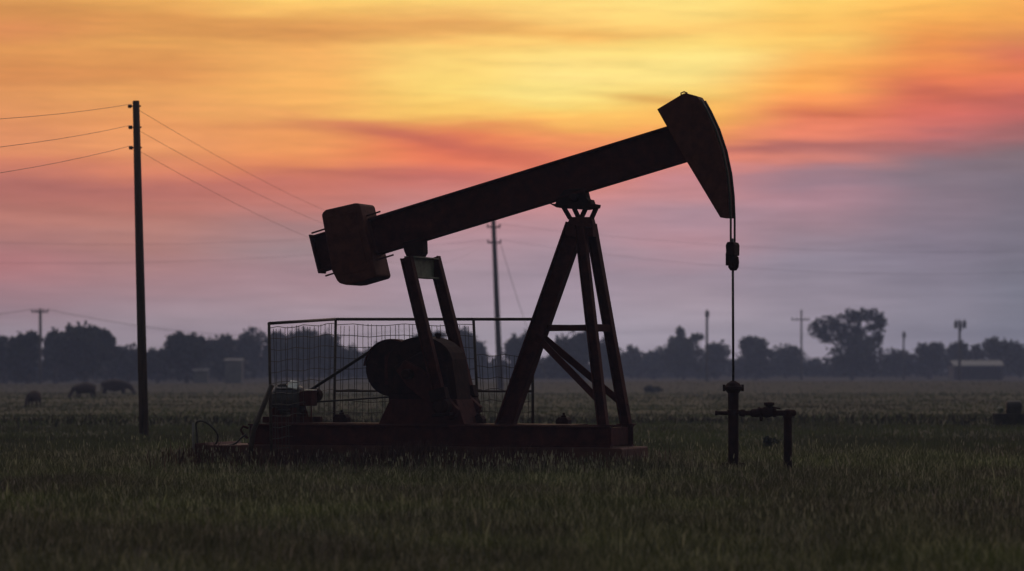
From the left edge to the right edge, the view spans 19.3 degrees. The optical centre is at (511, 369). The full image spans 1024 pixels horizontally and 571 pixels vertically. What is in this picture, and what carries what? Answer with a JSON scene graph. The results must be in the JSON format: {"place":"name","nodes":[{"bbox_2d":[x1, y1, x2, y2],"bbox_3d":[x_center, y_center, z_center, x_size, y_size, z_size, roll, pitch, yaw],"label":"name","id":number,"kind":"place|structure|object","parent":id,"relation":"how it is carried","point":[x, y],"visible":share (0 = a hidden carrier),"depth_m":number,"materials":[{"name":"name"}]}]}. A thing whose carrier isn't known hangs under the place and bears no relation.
{"place":"outdoors","nodes":[
{"label":"outdoors","id":0,"kind":"place"},
{"bbox_2d":[0,374,1023,570],"bbox_3d":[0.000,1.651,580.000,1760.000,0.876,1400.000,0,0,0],"label":"field","id":1,"kind":"structure","parent":0,"point":[789,380],"depth_m":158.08,"materials":[{"name":"green plant"}]},
{"bbox_2d":[0,335,12,383],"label":"broadleaf tree","id":2,"kind":"object","parent":1,"relation":"on","point":[3,348],"visible":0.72,"depth_m":392.08,"materials":[{"name":"green plant"}]},
{"bbox_2d":[4,329,43,383],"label":"broadleaf tree","id":3,"kind":"object","parent":1,"relation":"on","point":[23,353],"visible":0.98,"depth_m":367.37,"materials":[{"name":"green plant"}]},
{"bbox_2d":[24,390,40,406],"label":"cow","id":4,"kind":"object","parent":1,"relation":"on","point":[32,396],"visible":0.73,"depth_m":133.72},
{"bbox_2d":[31,308,48,383],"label":"utility pole","id":5,"kind":"object","parent":1,"relation":"on","point":[40,311],"visible":0.94,"depth_m":349.84,"materials":[{"name":"brown wood"}]},
{"bbox_2d":[52,310,415,336],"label":"overhead wire","id":6,"kind":"object","parent":5,"relation":"attached to","point":[206,333],"visible":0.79,"depth_m":373.98,"materials":[{"name":"black metal"}]},
{"bbox_2d":[42,327,62,383],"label":"broadleaf tree","id":7,"kind":"object","parent":1,"relation":"on","point":[48,351],"visible":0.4,"depth_m":393.38,"materials":[{"name":"green plant"}]},
{"bbox_2d":[68,382,95,397],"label":"cow","id":8,"kind":"object","parent":1,"relation":"on","point":[85,387],"visible":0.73,"depth_m":171.66},
{"bbox_2d":[49,320,120,381],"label":"broadleaf tree","id":9,"kind":"object","parent":1,"relation":"on","point":[81,348],"visible":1,"depth_m":374.23,"materials":[{"name":"green plant"}]},
{"bbox_2d":[101,379,135,393],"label":"cow","id":10,"kind":"object","parent":1,"relation":"on","point":[116,385],"visible":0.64,"depth_m":204.72},
{"bbox_2d":[105,342,137,382],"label":"broadleaf tree","id":11,"kind":"object","parent":1,"relation":"on","point":[124,362],"visible":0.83,"depth_m":400.05,"materials":[{"name":"green plant"}]},
{"bbox_2d":[128,100,148,436],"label":"utility pole","id":12,"kind":"object","parent":1,"relation":"on","point":[141,342],"visible":1,"depth_m":72.92,"materials":[{"name":"wood"}]},
{"bbox_2d":[1,146,128,172],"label":"overhead wire","id":13,"kind":"object","parent":12,"relation":"attached to","point":[63,161],"visible":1,"depth_m":64.31,"materials":[{"name":"black metal"}]},
{"bbox_2d":[1,104,128,118],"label":"overhead wire","id":14,"kind":"object","parent":12,"relation":"attached to","point":[60,113],"visible":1,"depth_m":64.17,"materials":[{"name":"black metal"}]},
{"bbox_2d":[2,125,129,146],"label":"overhead wire","id":15,"kind":"object","parent":12,"relation":"attached to","point":[62,138],"visible":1,"depth_m":64.19,"materials":[{"name":"black metal"}]},
{"bbox_2d":[140,131,498,251],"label":"overhead wire","id":16,"kind":"object","parent":12,"relation":"attached to","point":[273,201],"visible":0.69,"depth_m":95.99,"materials":[{"name":"black metal"}]},
{"bbox_2d":[137,347,170,382],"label":"broadleaf tree","id":17,"kind":"object","parent":1,"relation":"on","point":[156,366],"visible":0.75,"depth_m":400.66,"materials":[{"name":"green plant"}]},
{"bbox_2d":[158,330,211,382],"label":"broadleaf tree","id":18,"kind":"object","parent":1,"relation":"on","point":[184,351],"visible":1,"depth_m":375.00,"materials":[{"name":"green plant"}]},
{"bbox_2d":[192,422,194,449],"bbox_3d":[-5.418,1.320,51.174,0.052,0.860,0.043,0,0,20],"label":"marker stake","id":19,"kind":"object","parent":1,"relation":"on","point":[193,438],"visible":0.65,"depth_m":51.16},
{"bbox_2d":[192,368,209,382],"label":"shed","id":20,"kind":"structure","parent":1,"relation":"on","point":[201,377],"depth_m":371.94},
{"bbox_2d":[199,374,202,382],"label":"door","id":21,"kind":"structure","parent":20,"relation":"in","point":[200,375],"depth_m":372.00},
{"bbox_2d":[202,333,236,379],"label":"broadleaf tree","id":22,"kind":"object","parent":1,"relation":"on","point":[222,345],"visible":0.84,"depth_m":420.47,"materials":[{"name":"green plant"}]},
{"bbox_2d":[224,358,244,382],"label":"shed","id":23,"kind":"structure","parent":1,"relation":"on","point":[234,370],"depth_m":377.94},
{"bbox_2d":[231,363,235,382],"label":"door","id":24,"kind":"structure","parent":23,"relation":"in","point":[233,365],"depth_m":377.95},
{"bbox_2d":[233,327,264,376],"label":"broadleaf tree","id":25,"kind":"object","parent":1,"relation":"on","point":[249,349],"visible":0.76,"depth_m":447.78,"materials":[{"name":"green plant"}]},
{"bbox_2d":[243,325,266,345],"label":"broadleaf tree","id":26,"kind":"object","parent":1,"relation":"on","point":[256,333],"visible":0.41,"depth_m":519.12,"materials":[{"name":"green plant"}]},
{"bbox_2d":[261,330,291,378],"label":"broadleaf tree","id":27,"kind":"object","parent":1,"relation":"on","point":[281,366],"visible":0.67,"depth_m":429.90,"materials":[{"name":"green plant"}]},
{"bbox_2d":[279,326,322,380],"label":"broadleaf tree","id":28,"kind":"object","parent":1,"relation":"on","point":[313,351],"visible":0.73,"depth_m":415.65,"materials":[{"name":"green plant"}]},
{"bbox_2d":[317,328,344,379],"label":"broadleaf tree","id":29,"kind":"object","parent":1,"relation":"on","point":[328,350],"visible":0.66,"depth_m":429.72,"materials":[{"name":"green plant"}]},
{"bbox_2d":[336,342,360,378],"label":"broadleaf tree","id":30,"kind":"object","parent":1,"relation":"on","point":[349,353],"visible":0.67,"depth_m":439.43,"materials":[{"name":"green plant"}]},
{"bbox_2d":[360,340,380,371],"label":"broadleaf tree","id":31,"kind":"object","parent":1,"relation":"on","point":[363,352],"visible":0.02,"depth_m":477.58,"materials":[{"name":"green plant"}]},
{"bbox_2d":[246,318,533,462],"bbox_3d":[-2.379,0.421,51.588,5.029,2.660,2.405,0,0,-19],"label":"guard fence","id":32,"kind":"object","parent":1,"relation":"on","point":[268,396],"visible":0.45,"depth_m":51.55,"materials":[{"name":"metal"}]},
{"bbox_2d":[146,436,670,473],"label":"dock weeds","id":33,"kind":"object","parent":1,"relation":"on","point":[420,449],"visible":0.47,"depth_m":48.71,"materials":[{"name":"green plant"}]},
{"bbox_2d":[411,329,446,338],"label":"broadleaf tree","id":34,"kind":"object","parent":1,"relation":"on","point":[438,331],"visible":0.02,"depth_m":469.12,"materials":[{"name":"green plant"}]},
{"bbox_2d":[195,91,739,462],"bbox_3d":[-0.753,-1.369,50.274,9.423,6.338,1.460,0,0,20],"label":"pumpjack","id":35,"kind":"object","parent":1,"relation":"on","point":[422,382],"visible":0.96,"depth_m":49.87,"materials":[{"name":"metal"}]},
{"bbox_2d":[195,420,246,444],"bbox_3d":[-4.925,1.114,51.314,0.989,0.516,0.233,0,0,20],"label":"power cable","id":36,"kind":"object","parent":35,"relation":"attached to","point":[217,434],"visible":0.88,"depth_m":51.34,"materials":[{"name":"rubber"}]},
{"bbox_2d":[459,326,488,372],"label":"broadleaf tree","id":37,"kind":"object","parent":1,"relation":"on","point":[481,348],"visible":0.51,"depth_m":467.82,"materials":[{"name":"green plant"}]},
{"bbox_2d":[487,220,503,388],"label":"utility pole","id":38,"kind":"object","parent":1,"relation":"on","point":[493,227],"visible":0.94,"depth_m":274.80,"materials":[{"name":"brown wood"}]},
{"bbox_2d":[143,153,455,263],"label":"overhead wire","id":39,"kind":"object","parent":38,"relation":"attached to","point":[235,203],"visible":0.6,"depth_m":91.39,"materials":[{"name":"black metal"}]},
{"bbox_2d":[141,111,478,239],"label":"overhead wire","id":40,"kind":"object","parent":38,"relation":"attached to","point":[251,174],"visible":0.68,"depth_m":96.05,"materials":[{"name":"black metal"}]},
{"bbox_2d":[500,243,550,384],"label":"overhead wire","id":41,"kind":"object","parent":38,"relation":"attached to","point":[520,308],"visible":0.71,"depth_m":270.38,"materials":[{"name":"black metal"}]},
{"bbox_2d":[503,224,1015,251],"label":"overhead wire","id":42,"kind":"object","parent":38,"relation":"attached to","point":[744,246],"visible":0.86,"depth_m":279.26,"materials":[{"name":"black metal"}]},
{"bbox_2d":[506,240,1013,273],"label":"overhead wire","id":43,"kind":"object","parent":38,"relation":"attached to","point":[770,269],"visible":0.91,"depth_m":279.76,"materials":[{"name":"black metal"}]},
{"bbox_2d":[0,432,1023,570],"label":"meadow grass","id":44,"kind":"structure","parent":1,"relation":"on","point":[730,496],"depth_m":32.84,"materials":[{"name":"green plant"}]},
{"bbox_2d":[0,345,1023,382],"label":"distant woods","id":45,"kind":"object","parent":1,"relation":"on","point":[816,367],"visible":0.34,"depth_m":510.55,"materials":[{"name":"green plant"}]},
{"bbox_2d":[502,329,538,372],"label":"broadleaf tree","id":46,"kind":"object","parent":1,"relation":"on","point":[513,345],"visible":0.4,"depth_m":467.37,"materials":[{"name":"green plant"}]},
{"bbox_2d":[548,331,588,378],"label":"broadleaf tree","id":47,"kind":"object","parent":1,"relation":"on","point":[574,346],"visible":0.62,"depth_m":461.51,"materials":[{"name":"green plant"}]},
{"bbox_2d":[600,335,623,374],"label":"broadleaf tree","id":48,"kind":"object","parent":1,"relation":"on","point":[605,362],"visible":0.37,"depth_m":477.18,"materials":[{"name":"green plant"}]},
{"bbox_2d":[621,344,645,377],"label":"broadleaf tree","id":49,"kind":"object","parent":1,"relation":"on","point":[630,353],"visible":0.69,"depth_m":577.13,"materials":[{"name":"green plant"}]},
{"bbox_2d":[641,385,662,392],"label":"shrub","id":50,"kind":"object","parent":1,"relation":"on","point":[649,389],"visible":0.96,"depth_m":249.79,"materials":[{"name":"green plant"}]},
{"bbox_2d":[642,346,669,376],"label":"broadleaf tree","id":51,"kind":"object","parent":1,"relation":"on","point":[650,354],"visible":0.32,"depth_m":576.27,"materials":[{"name":"green plant"}]},
{"bbox_2d":[656,326,713,379],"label":"broadleaf tree","id":52,"kind":"object","parent":1,"relation":"on","point":[683,353],"visible":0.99,"depth_m":529.24,"materials":[{"name":"green plant"}]},
{"bbox_2d":[705,309,708,380],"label":"utility pole","id":53,"kind":"object","parent":1,"relation":"on","point":[706,313],"visible":0.92,"depth_m":419.83,"materials":[{"name":"grey wood"}]},
{"bbox_2d":[701,339,731,378],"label":"broadleaf tree","id":54,"kind":"object","parent":1,"relation":"on","point":[721,352],"visible":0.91,"depth_m":554.01,"materials":[{"name":"green plant"}]},
{"bbox_2d":[715,381,795,469],"bbox_3d":[3.943,0.965,48.696,1.315,1.570,0.414,0,0,0],"label":"wellhead","id":55,"kind":"object","parent":1,"relation":"on","point":[733,389],"visible":0.87,"depth_m":48.63,"materials":[{"name":"metal"}]},
{"bbox_2d":[735,335,775,379],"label":"broadleaf tree","id":56,"kind":"object","parent":1,"relation":"on","point":[756,351],"visible":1,"depth_m":530.54,"materials":[{"name":"green plant"}]},
{"bbox_2d":[763,435,781,448],"bbox_3d":[5.523,1.606,64.003,0.437,0.422,0.340,0,0,0],"label":"weed clump","id":57,"kind":"object","parent":1,"relation":"on","point":[768,440],"visible":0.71,"depth_m":63.96,"materials":[{"name":"green plant"}]},
{"bbox_2d":[766,343,811,377],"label":"broadleaf tree","id":58,"kind":"object","parent":1,"relation":"on","point":[787,359],"visible":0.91,"depth_m":564.05,"materials":[{"name":"green plant"}]},
{"bbox_2d":[791,310,808,379],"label":"utility pole","id":59,"kind":"object","parent":1,"relation":"on","point":[801,319],"visible":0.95,"depth_m":469.87,"materials":[{"name":"brown wood"}]},
{"bbox_2d":[808,307,888,379],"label":"broadleaf tree","id":60,"kind":"object","parent":1,"relation":"on","point":[859,350],"visible":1,"depth_m":508.02,"materials":[{"name":"green plant"}]},
{"bbox_2d":[878,347,918,376],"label":"broadleaf tree","id":61,"kind":"object","parent":1,"relation":"on","point":[894,365],"visible":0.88,"depth_m":564.40,"materials":[{"name":"green plant"}]},
{"bbox_2d":[902,332,905,379],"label":"utility pole","id":62,"kind":"object","parent":1,"relation":"on","point":[903,335],"visible":0.95,"depth_m":499.86,"materials":[{"name":"wood"}]},
{"bbox_2d":[910,341,950,378],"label":"broadleaf tree","id":63,"kind":"object","parent":1,"relation":"on","point":[929,356],"visible":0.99,"depth_m":542.00,"materials":[{"name":"green plant"}]},
{"bbox_2d":[943,339,971,367],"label":"broadleaf tree","id":64,"kind":"object","parent":1,"relation":"on","point":[965,353],"visible":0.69,"depth_m":553.91,"materials":[{"name":"green plant"}]},
{"bbox_2d":[954,319,965,380],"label":"utility pole","id":65,"kind":"object","parent":1,"relation":"on","point":[958,324],"visible":0.97,"depth_m":439.82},
{"bbox_2d":[947,360,1003,379],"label":"shed","id":66,"kind":"structure","parent":1,"relation":"on","point":[981,369],"depth_m":510.24,"materials":[{"name":"metal"}]},
{"bbox_2d":[968,343,985,359],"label":"broadleaf tree","id":67,"kind":"object","parent":1,"relation":"on","point":[976,352],"visible":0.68,"depth_m":554.80,"materials":[{"name":"green plant"}]},
{"bbox_2d":[981,336,1017,370],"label":"broadleaf tree","id":68,"kind":"object","parent":1,"relation":"on","point":[996,349],"visible":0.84,"depth_m":530.54,"materials":[{"name":"green plant"}]},
{"bbox_2d":[993,401,1023,424],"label":"field pump","id":69,"kind":"object","parent":1,"relation":"on","point":[1013,414],"visible":1,"depth_m":85.73,"materials":[{"name":"black paint"}]},
{"bbox_2d":[1009,339,1023,377],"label":"broadleaf tree","id":70,"kind":"object","parent":1,"relation":"on","point":[1018,360],"visible":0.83,"depth_m":542.68,"materials":[{"name":"green plant"}]},
{"bbox_2d":[0,0,1023,371],"label":"sky","id":71,"kind":"structure","parent":0,"point":[893,130],"materials":[{"name":"orange"}]}
]}

